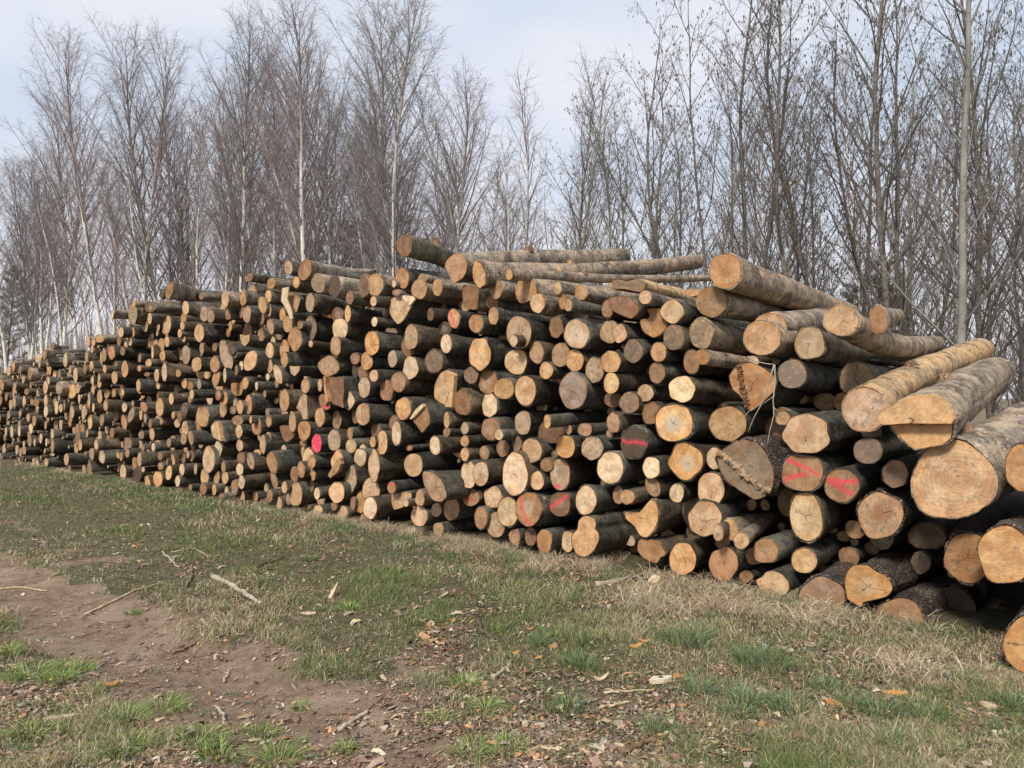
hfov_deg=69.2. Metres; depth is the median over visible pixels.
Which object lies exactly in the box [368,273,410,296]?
log
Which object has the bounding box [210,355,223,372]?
log
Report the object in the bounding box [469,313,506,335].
log
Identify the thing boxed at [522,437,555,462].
log
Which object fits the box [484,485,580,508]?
log
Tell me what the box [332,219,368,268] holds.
pine tree
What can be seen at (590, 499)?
log
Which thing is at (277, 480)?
log
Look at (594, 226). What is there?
birch tree
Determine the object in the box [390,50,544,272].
birch tree
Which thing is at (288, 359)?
log
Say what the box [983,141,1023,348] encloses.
alder tree
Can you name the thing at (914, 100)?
aspen tree
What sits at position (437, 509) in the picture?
log
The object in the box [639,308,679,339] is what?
log
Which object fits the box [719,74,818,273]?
birch tree
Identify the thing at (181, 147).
birch tree
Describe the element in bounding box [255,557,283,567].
bark strip
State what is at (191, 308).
log
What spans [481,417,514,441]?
log
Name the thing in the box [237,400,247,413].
log
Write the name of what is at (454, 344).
log
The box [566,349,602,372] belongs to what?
log
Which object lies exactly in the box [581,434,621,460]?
log
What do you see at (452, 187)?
birch tree
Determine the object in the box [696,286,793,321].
log
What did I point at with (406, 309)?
log
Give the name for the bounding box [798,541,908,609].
log
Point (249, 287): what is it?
birch tree
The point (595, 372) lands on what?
log
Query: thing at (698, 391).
log
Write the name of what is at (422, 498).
log
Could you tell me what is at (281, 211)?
birch tree
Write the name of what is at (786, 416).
log
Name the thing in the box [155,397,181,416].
log
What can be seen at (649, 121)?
alder tree
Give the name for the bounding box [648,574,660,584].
wood chip
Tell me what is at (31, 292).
birch tree
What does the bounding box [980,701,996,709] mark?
wood chip
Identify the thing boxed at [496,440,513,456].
log
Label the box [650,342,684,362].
log
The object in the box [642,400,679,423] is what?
log
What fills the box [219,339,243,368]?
log
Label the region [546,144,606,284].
birch tree
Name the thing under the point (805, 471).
log
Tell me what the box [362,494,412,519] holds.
log
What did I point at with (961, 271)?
aspen tree
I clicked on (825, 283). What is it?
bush
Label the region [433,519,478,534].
log
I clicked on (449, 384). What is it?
log
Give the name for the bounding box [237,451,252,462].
log
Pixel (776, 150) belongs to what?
alder tree
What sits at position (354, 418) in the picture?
log
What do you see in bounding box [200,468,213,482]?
log
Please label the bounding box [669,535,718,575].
log
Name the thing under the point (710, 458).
log
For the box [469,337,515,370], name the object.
log
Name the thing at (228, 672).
stick
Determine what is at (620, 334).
log
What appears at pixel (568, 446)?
log
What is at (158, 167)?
birch tree
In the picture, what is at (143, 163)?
birch tree
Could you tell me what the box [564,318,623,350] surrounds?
log
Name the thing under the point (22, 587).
stick
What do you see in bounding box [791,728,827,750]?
bark strip
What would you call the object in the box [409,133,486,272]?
birch tree
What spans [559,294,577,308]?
log
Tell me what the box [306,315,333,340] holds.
log
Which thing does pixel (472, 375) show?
log
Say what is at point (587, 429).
log
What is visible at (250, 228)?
birch tree
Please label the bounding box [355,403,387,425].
log
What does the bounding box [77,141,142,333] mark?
birch tree
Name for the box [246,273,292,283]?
log
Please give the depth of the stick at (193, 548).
7.64 m
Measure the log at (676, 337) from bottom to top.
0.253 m
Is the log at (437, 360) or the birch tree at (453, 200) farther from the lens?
the birch tree at (453, 200)
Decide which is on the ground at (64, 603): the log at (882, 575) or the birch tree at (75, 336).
the birch tree at (75, 336)
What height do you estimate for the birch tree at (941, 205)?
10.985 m
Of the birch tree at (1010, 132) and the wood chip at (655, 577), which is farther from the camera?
the birch tree at (1010, 132)
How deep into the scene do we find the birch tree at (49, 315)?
45.78 m
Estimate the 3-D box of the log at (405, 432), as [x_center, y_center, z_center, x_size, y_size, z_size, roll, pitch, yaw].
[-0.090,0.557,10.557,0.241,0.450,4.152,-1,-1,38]
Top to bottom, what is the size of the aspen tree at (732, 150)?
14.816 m
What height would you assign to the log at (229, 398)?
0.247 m
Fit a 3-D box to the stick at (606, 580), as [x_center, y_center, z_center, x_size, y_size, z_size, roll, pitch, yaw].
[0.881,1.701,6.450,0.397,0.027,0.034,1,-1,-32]
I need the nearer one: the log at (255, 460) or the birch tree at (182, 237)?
the log at (255, 460)
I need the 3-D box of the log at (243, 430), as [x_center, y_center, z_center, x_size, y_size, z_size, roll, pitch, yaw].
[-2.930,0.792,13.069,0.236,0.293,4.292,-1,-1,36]
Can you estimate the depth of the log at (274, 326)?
10.75 m
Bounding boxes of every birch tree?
[0,13,145,333]
[0,146,83,353]
[0,153,77,358]
[0,165,39,372]
[0,175,82,358]
[0,199,58,356]
[1,246,23,352]
[10,116,124,344]
[11,74,118,348]
[17,158,87,345]
[18,204,55,359]
[23,151,81,348]
[37,142,107,350]
[42,228,75,344]
[55,5,201,301]
[72,16,219,300]
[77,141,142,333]
[83,143,164,324]
[85,171,155,331]
[100,132,167,300]
[120,94,232,301]
[130,91,200,299]
[143,98,232,289]
[145,105,210,300]
[153,104,225,290]
[154,139,219,288]
[167,81,260,290]
[179,50,288,289]
[184,92,260,291]
[187,0,312,291]
[188,77,288,287]
[189,29,328,288]
[189,117,268,291]
[191,62,297,285]
[199,141,262,290]
[202,110,269,287]
[219,0,388,277]
[222,161,270,290]
[223,104,320,275]
[229,67,353,278]
[245,35,390,267]
[248,74,370,277]
[253,68,339,277]
[255,106,312,276]
[279,54,339,259]
[286,101,378,266]
[303,0,454,276]
[304,0,468,274]
[312,38,456,275]
[318,94,380,268]
[322,121,431,275]
[328,118,388,273]
[335,136,401,270]
[344,97,430,274]
[344,142,390,273]
[377,157,432,272]
[378,163,440,270]
[384,130,426,267]
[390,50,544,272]
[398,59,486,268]
[408,142,476,271]
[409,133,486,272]
[423,153,472,270]
[429,144,498,271]
[456,148,519,251]
[465,125,539,251]
[468,182,545,250]
[478,58,563,250]
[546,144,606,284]
[556,124,634,285]
[559,39,644,285]
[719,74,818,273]
[731,66,838,282]
[782,30,933,314]
[883,46,992,326]
[890,106,1005,346]
[894,50,1022,343]
[968,1,1023,262]
[1009,23,1023,194]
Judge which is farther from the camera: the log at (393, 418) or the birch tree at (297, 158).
the birch tree at (297, 158)
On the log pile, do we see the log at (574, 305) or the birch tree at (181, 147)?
the log at (574, 305)
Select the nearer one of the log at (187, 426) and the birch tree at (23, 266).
the log at (187, 426)
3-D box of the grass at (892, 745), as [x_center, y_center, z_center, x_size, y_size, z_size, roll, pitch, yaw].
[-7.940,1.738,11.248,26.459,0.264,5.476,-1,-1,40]
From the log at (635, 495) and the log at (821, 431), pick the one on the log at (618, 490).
the log at (635, 495)
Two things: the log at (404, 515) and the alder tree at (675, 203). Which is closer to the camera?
the log at (404, 515)
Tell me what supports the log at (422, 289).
on the log pile
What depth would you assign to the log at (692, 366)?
6.52 m
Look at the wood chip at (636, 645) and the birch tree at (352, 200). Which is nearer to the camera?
the wood chip at (636, 645)
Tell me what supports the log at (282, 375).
on the log pile
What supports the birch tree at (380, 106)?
on the ground at (64, 603)
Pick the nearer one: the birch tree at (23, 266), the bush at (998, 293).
the bush at (998, 293)
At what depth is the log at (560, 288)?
7.50 m
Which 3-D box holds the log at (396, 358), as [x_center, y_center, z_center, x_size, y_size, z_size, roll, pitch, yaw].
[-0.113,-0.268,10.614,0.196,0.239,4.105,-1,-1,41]
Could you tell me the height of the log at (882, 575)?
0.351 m
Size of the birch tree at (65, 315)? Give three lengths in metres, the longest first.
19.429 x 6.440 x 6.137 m
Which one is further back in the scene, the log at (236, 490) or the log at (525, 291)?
the log at (236, 490)
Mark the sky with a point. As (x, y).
(494, 35)
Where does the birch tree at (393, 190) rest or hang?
on the ground at (64, 603)
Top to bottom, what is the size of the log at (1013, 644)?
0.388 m
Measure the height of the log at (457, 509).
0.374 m
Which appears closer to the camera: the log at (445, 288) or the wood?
the log at (445, 288)
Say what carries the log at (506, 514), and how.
on the log pile
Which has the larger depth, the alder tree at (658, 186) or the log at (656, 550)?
the alder tree at (658, 186)
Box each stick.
[0,586,46,590]
[84,583,161,614]
[162,550,185,567]
[171,548,208,558]
[186,563,194,586]
[210,574,261,604]
[211,705,225,723]
[223,667,232,681]
[325,696,384,714]
[337,709,368,731]
[475,616,501,640]
[491,659,512,677]
[541,741,566,750]
[573,697,597,708]
[595,571,650,586]
[595,578,618,583]
[598,700,629,708]
[603,688,652,693]
[616,735,659,753]
[830,693,867,711]
[959,708,979,734]
[991,729,1016,734]
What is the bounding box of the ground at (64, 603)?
[0,399,1023,767]
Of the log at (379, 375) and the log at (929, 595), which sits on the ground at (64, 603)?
the log at (929, 595)
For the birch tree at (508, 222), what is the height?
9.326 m
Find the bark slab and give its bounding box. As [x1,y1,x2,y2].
[281,287,292,318]
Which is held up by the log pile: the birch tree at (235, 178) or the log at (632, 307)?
the log at (632, 307)
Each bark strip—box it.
[172,640,197,653]
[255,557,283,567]
[415,729,447,743]
[430,626,467,630]
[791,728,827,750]
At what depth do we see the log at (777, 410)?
6.22 m
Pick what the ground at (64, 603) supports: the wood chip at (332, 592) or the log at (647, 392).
the wood chip at (332, 592)
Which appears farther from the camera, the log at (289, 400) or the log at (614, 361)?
the log at (289, 400)
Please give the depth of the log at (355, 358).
9.69 m
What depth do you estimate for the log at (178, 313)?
13.56 m
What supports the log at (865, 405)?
on the log pile
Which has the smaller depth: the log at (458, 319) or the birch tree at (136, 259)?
the log at (458, 319)
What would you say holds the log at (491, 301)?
on the log pile
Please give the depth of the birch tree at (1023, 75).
19.53 m
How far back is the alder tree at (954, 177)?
18.37 m
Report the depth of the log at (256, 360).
11.24 m
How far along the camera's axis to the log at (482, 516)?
8.03 m
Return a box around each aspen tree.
[543,59,624,284]
[646,162,720,288]
[670,57,775,287]
[701,38,776,285]
[828,47,966,347]
[852,0,1023,345]
[859,44,977,335]
[862,51,952,367]
[910,51,1023,342]
[949,51,1023,402]
[969,112,1023,388]
[989,180,1023,291]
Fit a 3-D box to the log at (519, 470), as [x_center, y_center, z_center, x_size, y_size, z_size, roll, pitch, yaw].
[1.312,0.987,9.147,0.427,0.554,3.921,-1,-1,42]
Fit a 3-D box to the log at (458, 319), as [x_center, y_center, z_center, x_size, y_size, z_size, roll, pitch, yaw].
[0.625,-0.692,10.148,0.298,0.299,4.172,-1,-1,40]
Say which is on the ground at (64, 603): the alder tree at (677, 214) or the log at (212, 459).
the alder tree at (677, 214)
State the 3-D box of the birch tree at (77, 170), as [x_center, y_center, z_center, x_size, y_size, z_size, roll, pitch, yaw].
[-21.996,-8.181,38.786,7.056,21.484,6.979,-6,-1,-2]
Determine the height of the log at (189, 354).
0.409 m
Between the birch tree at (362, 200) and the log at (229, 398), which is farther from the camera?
the birch tree at (362, 200)
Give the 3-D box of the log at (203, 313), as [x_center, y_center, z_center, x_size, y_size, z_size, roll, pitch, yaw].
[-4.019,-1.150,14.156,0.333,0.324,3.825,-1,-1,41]
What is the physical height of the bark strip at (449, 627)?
0.028 m
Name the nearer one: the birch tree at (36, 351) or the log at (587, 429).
the log at (587, 429)
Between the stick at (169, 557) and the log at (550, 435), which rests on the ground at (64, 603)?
the stick at (169, 557)
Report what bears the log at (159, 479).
on the ground at (64, 603)
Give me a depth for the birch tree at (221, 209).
37.73 m
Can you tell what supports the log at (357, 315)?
on the log pile
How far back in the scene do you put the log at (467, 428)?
8.27 m
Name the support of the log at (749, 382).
on the log pile
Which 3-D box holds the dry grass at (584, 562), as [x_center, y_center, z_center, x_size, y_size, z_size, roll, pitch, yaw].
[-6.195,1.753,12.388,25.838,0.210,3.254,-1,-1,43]
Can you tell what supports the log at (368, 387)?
on the log pile
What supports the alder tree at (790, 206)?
on the ground at (64, 603)
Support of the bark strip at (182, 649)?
on the ground at (64, 603)
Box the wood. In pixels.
[0,93,1023,424]
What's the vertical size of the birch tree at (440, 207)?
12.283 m
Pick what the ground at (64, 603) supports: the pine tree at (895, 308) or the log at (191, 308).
the pine tree at (895, 308)
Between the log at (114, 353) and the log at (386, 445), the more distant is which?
the log at (114, 353)
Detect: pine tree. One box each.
[0,264,38,373]
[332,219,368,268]
[838,281,868,316]
[852,253,917,335]
[873,289,921,367]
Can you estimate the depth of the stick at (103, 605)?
5.93 m
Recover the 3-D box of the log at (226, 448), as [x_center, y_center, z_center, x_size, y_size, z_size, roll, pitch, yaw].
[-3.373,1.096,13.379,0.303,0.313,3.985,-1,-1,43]
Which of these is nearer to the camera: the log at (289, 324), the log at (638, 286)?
the log at (638, 286)
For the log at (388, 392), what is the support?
on the log pile
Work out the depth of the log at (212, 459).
11.94 m
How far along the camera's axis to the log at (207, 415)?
12.39 m
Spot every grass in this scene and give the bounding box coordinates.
[0,458,1022,736]
[0,463,1023,767]
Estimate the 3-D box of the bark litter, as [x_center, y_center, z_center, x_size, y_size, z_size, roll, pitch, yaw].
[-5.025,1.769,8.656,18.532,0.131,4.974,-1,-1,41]
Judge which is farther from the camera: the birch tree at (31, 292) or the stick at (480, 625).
the birch tree at (31, 292)
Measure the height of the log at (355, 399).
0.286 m
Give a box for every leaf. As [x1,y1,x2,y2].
[594,672,608,680]
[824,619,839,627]
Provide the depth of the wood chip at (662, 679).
4.13 m
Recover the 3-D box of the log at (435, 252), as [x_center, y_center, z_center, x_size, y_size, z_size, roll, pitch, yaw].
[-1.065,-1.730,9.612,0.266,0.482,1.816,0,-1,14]
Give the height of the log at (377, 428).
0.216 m
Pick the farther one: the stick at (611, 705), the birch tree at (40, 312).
the birch tree at (40, 312)
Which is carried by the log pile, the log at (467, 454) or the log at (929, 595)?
the log at (467, 454)
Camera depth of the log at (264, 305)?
10.95 m
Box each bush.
[547,223,599,249]
[800,263,845,299]
[856,284,924,333]
[874,207,1023,424]
[985,312,1023,412]
[994,265,1023,412]
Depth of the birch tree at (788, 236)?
18.82 m
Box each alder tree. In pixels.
[513,79,630,285]
[564,0,822,288]
[584,87,672,283]
[596,0,773,287]
[608,41,729,288]
[631,147,707,288]
[632,91,719,288]
[667,0,831,288]
[701,107,794,270]
[707,0,878,302]
[716,0,974,317]
[736,37,842,287]
[759,100,892,325]
[768,0,991,367]
[782,0,1015,367]
[843,0,1023,418]
[880,0,1023,348]
[888,61,1023,411]
[928,0,1023,401]
[970,82,1023,402]
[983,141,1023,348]
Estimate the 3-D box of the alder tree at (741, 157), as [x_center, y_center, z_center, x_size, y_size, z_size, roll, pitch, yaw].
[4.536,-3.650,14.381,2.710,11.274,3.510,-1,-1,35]
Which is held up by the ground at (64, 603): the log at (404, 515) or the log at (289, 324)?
the log at (404, 515)
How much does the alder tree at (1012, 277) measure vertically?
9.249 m
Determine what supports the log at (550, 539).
on the ground at (64, 603)
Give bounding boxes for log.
[68,383,83,398]
[108,346,137,360]
[120,463,133,477]
[121,360,153,377]
[123,437,150,450]
[128,304,147,325]
[133,467,153,481]
[153,471,174,486]
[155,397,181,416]
[161,362,192,381]
[163,315,180,335]
[165,281,221,303]
[165,300,182,315]
[165,462,194,479]
[181,345,200,364]
[181,420,196,435]
[182,301,220,316]
[191,357,211,371]
[194,323,238,342]
[195,420,210,429]
[196,403,231,426]
[200,306,219,322]
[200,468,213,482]
[202,445,236,473]
[206,309,231,323]
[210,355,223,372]
[211,420,240,441]
[212,371,230,386]
[214,441,242,456]
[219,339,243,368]
[221,391,245,405]
[222,291,241,309]
[227,343,247,357]
[231,381,252,396]
[231,479,263,495]
[232,414,251,424]
[235,424,257,437]
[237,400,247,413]
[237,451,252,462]
[238,472,270,488]
[238,490,260,500]
[239,289,264,305]
[240,334,267,348]
[242,305,261,323]
[243,350,280,372]
[245,394,279,414]
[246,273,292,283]
[246,452,267,469]
[251,417,280,434]
[258,296,282,314]
[260,434,299,453]
[265,342,280,358]
[266,319,288,334]
[266,449,301,473]
[270,471,290,487]
[273,364,303,383]
[275,334,287,339]
[279,388,302,411]
[279,425,300,441]
[280,339,308,356]
[281,351,320,368]
[283,316,305,332]
[284,260,360,278]
[288,293,330,312]
[288,327,332,354]
[289,366,323,376]
[289,412,314,432]
[289,481,316,505]
[290,466,310,481]
[296,393,320,419]
[297,421,332,440]
[297,461,310,477]
[298,259,376,280]
[301,378,324,393]
[302,447,333,475]
[305,293,353,313]
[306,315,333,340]
[307,453,333,468]
[311,273,331,294]
[311,434,334,452]
[315,407,345,426]
[317,355,352,376]
[319,394,345,409]
[323,376,359,407]
[327,428,370,450]
[328,275,358,299]
[328,448,356,477]
[328,481,358,503]
[330,336,365,355]
[331,307,344,320]
[332,318,385,340]
[332,410,357,428]
[337,504,361,517]
[344,305,383,325]
[345,464,369,493]
[346,290,387,307]
[346,391,395,410]
[346,438,369,452]
[350,352,362,364]
[352,410,357,423]
[354,448,372,466]
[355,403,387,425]
[357,491,364,512]
[358,274,382,297]
[358,366,370,378]
[358,376,381,398]
[359,443,371,449]
[360,512,410,522]
[361,351,402,369]
[361,404,396,424]
[362,476,421,498]
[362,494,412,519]
[364,331,404,355]
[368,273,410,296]
[368,448,420,482]
[369,369,402,381]
[371,423,390,435]
[377,430,426,454]
[380,379,424,400]
[387,478,424,493]
[388,294,441,327]
[388,350,423,368]
[389,415,399,429]
[391,372,434,395]
[391,420,442,445]
[391,489,418,509]
[395,267,475,289]
[395,397,438,419]
[397,234,454,268]
[401,338,428,357]
[403,356,439,381]
[404,324,442,350]
[404,451,462,476]
[410,403,460,432]
[411,278,462,306]
[411,501,448,525]
[415,488,438,505]
[422,470,477,501]
[424,348,472,373]
[429,435,483,454]
[431,502,444,516]
[432,279,468,298]
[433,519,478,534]
[434,369,478,406]
[438,322,485,337]
[440,334,473,354]
[443,499,485,520]
[444,411,489,427]
[445,245,630,283]
[448,308,474,329]
[454,388,484,415]
[460,433,498,446]
[460,446,481,461]
[461,422,482,434]
[461,458,505,487]
[462,285,490,312]
[462,484,502,505]
[464,366,497,383]
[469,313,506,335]
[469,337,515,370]
[472,254,703,289]
[473,460,504,485]
[474,505,496,530]
[479,369,517,394]
[479,445,506,459]
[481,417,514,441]
[482,393,535,417]
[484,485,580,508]
[486,295,545,315]
[487,511,525,537]
[488,306,550,325]
[489,280,518,301]
[493,377,516,398]
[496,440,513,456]
[497,496,523,527]
[502,450,544,495]
[504,349,540,375]
[505,268,711,282]
[506,316,565,349]
[508,521,577,542]
[509,334,526,346]
[511,529,525,545]
[512,434,537,449]
[514,375,562,406]
[515,278,638,303]
[515,410,584,434]
[515,487,581,526]
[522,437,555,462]
[525,522,577,545]
[529,341,556,364]
[530,293,601,316]
[530,470,569,489]
[537,526,577,553]
[538,419,565,443]
[539,361,585,378]
[540,457,566,471]
[544,411,607,427]
[549,314,583,337]
[549,484,600,516]
[550,456,599,490]
[552,342,608,367]
[554,281,576,295]
[556,434,587,457]
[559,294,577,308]
[559,371,609,410]
[562,529,576,552]
[564,298,603,316]
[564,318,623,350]
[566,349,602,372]
[571,511,637,556]
[575,284,627,304]
[575,483,647,515]
[578,423,607,435]
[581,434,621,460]
[585,357,607,383]
[597,450,671,484]
[599,320,640,344]
[601,300,639,322]
[601,350,647,372]
[604,372,658,393]
[604,393,622,407]
[607,411,645,432]
[609,295,751,322]
[611,278,695,298]
[612,323,662,343]
[613,483,644,503]
[618,391,658,412]
[620,486,668,504]
[621,424,674,459]
[623,339,663,363]
[623,496,684,537]
[637,384,673,401]
[637,532,687,563]
[639,290,683,307]
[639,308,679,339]
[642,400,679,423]
[642,454,675,478]
[645,474,681,497]
[649,361,729,383]
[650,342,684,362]
[655,403,717,441]
[660,299,749,327]
[663,324,713,351]
[668,376,742,405]
[668,441,729,482]
[669,481,698,502]
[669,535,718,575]
[683,349,732,377]
[685,288,726,297]
[687,494,750,536]
[689,316,754,356]
[694,349,750,368]
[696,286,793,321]
[698,470,743,502]
[706,446,725,470]
[708,404,774,441]
[709,253,860,313]
[709,539,790,580]
[713,507,777,540]
[715,434,794,499]
[724,508,789,540]
[729,362,818,411]
[734,508,778,549]
[739,558,790,582]
[743,320,888,366]
[745,545,778,564]
[753,529,828,562]
[755,308,828,332]
[755,561,831,596]
[774,407,820,416]
[775,411,813,424]
[777,358,842,393]
[781,409,862,453]
[781,447,857,491]
[789,484,888,543]
[791,532,850,573]
[794,326,915,365]
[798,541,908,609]
[822,304,944,358]
[824,462,885,503]
[841,338,994,431]
[841,544,942,607]
[853,434,914,463]
[856,483,924,539]
[868,304,904,334]
[874,570,960,626]
[878,357,1015,450]
[881,453,921,487]
[910,402,1023,518]
[942,577,998,611]
[943,490,1023,586]
[962,577,997,601]
[976,512,1023,583]
[983,591,1017,609]
[1002,604,1023,672]
[1005,442,1023,491]
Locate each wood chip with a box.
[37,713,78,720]
[105,680,119,685]
[289,711,298,723]
[300,611,315,614]
[329,582,337,597]
[605,664,622,668]
[630,642,642,647]
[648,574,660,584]
[649,675,671,683]
[672,673,683,677]
[825,698,840,706]
[881,690,907,695]
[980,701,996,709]
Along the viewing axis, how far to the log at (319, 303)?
10.27 m
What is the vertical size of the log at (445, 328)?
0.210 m
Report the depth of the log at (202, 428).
12.66 m
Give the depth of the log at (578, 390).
7.29 m
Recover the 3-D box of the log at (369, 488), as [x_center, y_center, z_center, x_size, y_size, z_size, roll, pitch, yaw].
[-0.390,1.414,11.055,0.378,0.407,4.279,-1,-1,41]
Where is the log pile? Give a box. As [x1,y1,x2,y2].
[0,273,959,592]
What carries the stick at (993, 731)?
on the bark litter
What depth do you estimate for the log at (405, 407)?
8.95 m
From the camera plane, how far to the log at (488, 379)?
8.15 m
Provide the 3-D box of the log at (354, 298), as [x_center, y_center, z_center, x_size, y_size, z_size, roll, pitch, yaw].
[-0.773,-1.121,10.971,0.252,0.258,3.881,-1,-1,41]
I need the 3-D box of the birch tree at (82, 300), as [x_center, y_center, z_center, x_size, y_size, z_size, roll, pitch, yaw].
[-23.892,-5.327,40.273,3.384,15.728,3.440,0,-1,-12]
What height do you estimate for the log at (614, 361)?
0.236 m
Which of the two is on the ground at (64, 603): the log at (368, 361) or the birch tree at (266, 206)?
the birch tree at (266, 206)
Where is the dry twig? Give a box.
[735,356,786,447]
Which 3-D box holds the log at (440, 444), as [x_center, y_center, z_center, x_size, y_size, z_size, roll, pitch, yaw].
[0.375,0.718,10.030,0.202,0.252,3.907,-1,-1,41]
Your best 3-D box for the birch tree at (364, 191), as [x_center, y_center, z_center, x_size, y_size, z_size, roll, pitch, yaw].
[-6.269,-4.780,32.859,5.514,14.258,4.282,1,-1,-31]
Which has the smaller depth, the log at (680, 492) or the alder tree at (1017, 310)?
the log at (680, 492)
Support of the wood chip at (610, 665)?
on the ground at (64, 603)
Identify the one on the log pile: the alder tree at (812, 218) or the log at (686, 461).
the log at (686, 461)
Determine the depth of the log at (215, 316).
12.07 m
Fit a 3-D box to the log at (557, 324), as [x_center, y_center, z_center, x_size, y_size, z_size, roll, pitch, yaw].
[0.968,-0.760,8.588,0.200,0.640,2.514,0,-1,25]
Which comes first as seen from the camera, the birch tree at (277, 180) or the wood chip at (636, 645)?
the wood chip at (636, 645)
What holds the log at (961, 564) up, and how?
on the log pile
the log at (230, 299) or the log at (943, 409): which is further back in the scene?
the log at (230, 299)
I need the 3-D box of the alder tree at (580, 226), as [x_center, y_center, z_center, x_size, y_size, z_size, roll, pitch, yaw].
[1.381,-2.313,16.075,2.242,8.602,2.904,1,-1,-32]
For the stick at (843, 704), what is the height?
0.022 m
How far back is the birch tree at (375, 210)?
30.01 m
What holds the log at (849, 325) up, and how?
on the log pile
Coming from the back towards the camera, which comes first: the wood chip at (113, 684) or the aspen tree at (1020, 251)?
the aspen tree at (1020, 251)
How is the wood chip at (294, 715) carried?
on the ground at (64, 603)
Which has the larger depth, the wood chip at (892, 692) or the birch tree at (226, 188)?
the birch tree at (226, 188)
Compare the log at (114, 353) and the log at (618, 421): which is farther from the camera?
the log at (114, 353)
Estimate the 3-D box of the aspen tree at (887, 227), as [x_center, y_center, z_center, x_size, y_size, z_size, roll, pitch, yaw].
[9.652,-3.251,18.395,3.048,10.632,3.392,1,-1,-40]
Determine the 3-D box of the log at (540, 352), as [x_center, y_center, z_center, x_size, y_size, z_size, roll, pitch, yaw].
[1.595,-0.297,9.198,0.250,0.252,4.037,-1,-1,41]
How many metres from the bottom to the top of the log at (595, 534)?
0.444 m
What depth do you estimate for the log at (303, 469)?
10.23 m
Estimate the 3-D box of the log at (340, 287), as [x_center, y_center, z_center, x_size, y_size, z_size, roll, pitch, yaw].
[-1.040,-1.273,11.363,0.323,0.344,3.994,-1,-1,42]
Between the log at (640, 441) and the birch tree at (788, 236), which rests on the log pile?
the log at (640, 441)
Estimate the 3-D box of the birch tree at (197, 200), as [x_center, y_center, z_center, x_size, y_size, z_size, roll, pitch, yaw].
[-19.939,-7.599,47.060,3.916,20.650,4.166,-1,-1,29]
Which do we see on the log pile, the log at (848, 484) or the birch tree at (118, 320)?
the log at (848, 484)
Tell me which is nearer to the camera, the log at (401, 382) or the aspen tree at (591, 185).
the log at (401, 382)
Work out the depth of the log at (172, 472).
12.99 m
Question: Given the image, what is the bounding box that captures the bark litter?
[0,479,1023,767]
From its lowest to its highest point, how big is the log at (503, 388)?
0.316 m
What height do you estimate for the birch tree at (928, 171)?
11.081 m
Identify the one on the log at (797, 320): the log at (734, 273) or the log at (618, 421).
the log at (734, 273)
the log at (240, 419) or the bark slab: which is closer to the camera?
the bark slab
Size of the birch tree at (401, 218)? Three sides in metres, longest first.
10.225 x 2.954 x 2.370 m
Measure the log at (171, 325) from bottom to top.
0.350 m
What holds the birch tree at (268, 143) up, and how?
on the ground at (64, 603)
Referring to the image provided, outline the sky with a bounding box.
[0,0,1023,398]
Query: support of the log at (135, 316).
on the log pile
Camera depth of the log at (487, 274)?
9.15 m
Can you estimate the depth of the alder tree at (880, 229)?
10.87 m
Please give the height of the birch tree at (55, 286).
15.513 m
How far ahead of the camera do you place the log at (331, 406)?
9.98 m
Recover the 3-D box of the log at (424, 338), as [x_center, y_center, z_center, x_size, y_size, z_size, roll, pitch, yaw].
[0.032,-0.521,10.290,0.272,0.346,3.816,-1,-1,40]
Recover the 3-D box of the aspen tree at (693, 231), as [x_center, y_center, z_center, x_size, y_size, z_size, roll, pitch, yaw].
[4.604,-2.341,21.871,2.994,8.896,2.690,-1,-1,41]
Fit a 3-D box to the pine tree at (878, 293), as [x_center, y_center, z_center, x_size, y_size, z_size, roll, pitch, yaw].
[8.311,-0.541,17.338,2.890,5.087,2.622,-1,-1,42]
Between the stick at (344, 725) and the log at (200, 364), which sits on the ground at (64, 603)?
the stick at (344, 725)
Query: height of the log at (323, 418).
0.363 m
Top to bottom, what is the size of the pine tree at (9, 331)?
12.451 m
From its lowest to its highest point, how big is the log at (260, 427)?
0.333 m
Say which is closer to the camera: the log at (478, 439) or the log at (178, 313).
the log at (478, 439)
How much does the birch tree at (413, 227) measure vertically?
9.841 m
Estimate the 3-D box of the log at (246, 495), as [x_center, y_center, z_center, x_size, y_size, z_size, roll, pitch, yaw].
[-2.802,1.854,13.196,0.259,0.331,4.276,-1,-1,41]
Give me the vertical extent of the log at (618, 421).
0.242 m
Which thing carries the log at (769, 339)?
on the log pile
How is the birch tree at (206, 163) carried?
on the ground at (64, 603)
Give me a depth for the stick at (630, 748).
3.38 m
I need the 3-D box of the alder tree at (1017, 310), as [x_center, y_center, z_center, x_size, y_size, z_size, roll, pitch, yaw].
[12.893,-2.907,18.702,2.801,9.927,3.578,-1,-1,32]
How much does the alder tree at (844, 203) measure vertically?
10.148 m
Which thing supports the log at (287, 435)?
on the log pile
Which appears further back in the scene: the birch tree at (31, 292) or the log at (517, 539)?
the birch tree at (31, 292)
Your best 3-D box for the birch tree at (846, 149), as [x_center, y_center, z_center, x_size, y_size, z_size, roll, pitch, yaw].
[7.670,-3.250,16.889,2.804,10.588,2.804,0,-1,-10]
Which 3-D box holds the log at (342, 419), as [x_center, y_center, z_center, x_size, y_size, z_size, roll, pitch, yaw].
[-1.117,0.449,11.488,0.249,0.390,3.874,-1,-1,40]
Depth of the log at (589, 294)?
7.19 m
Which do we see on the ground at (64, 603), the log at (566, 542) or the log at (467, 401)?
the log at (566, 542)
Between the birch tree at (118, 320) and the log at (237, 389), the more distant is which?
the birch tree at (118, 320)
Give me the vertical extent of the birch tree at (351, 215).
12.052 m
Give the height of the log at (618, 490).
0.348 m
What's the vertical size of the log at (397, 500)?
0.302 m
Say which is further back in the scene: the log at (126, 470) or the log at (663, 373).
the log at (126, 470)

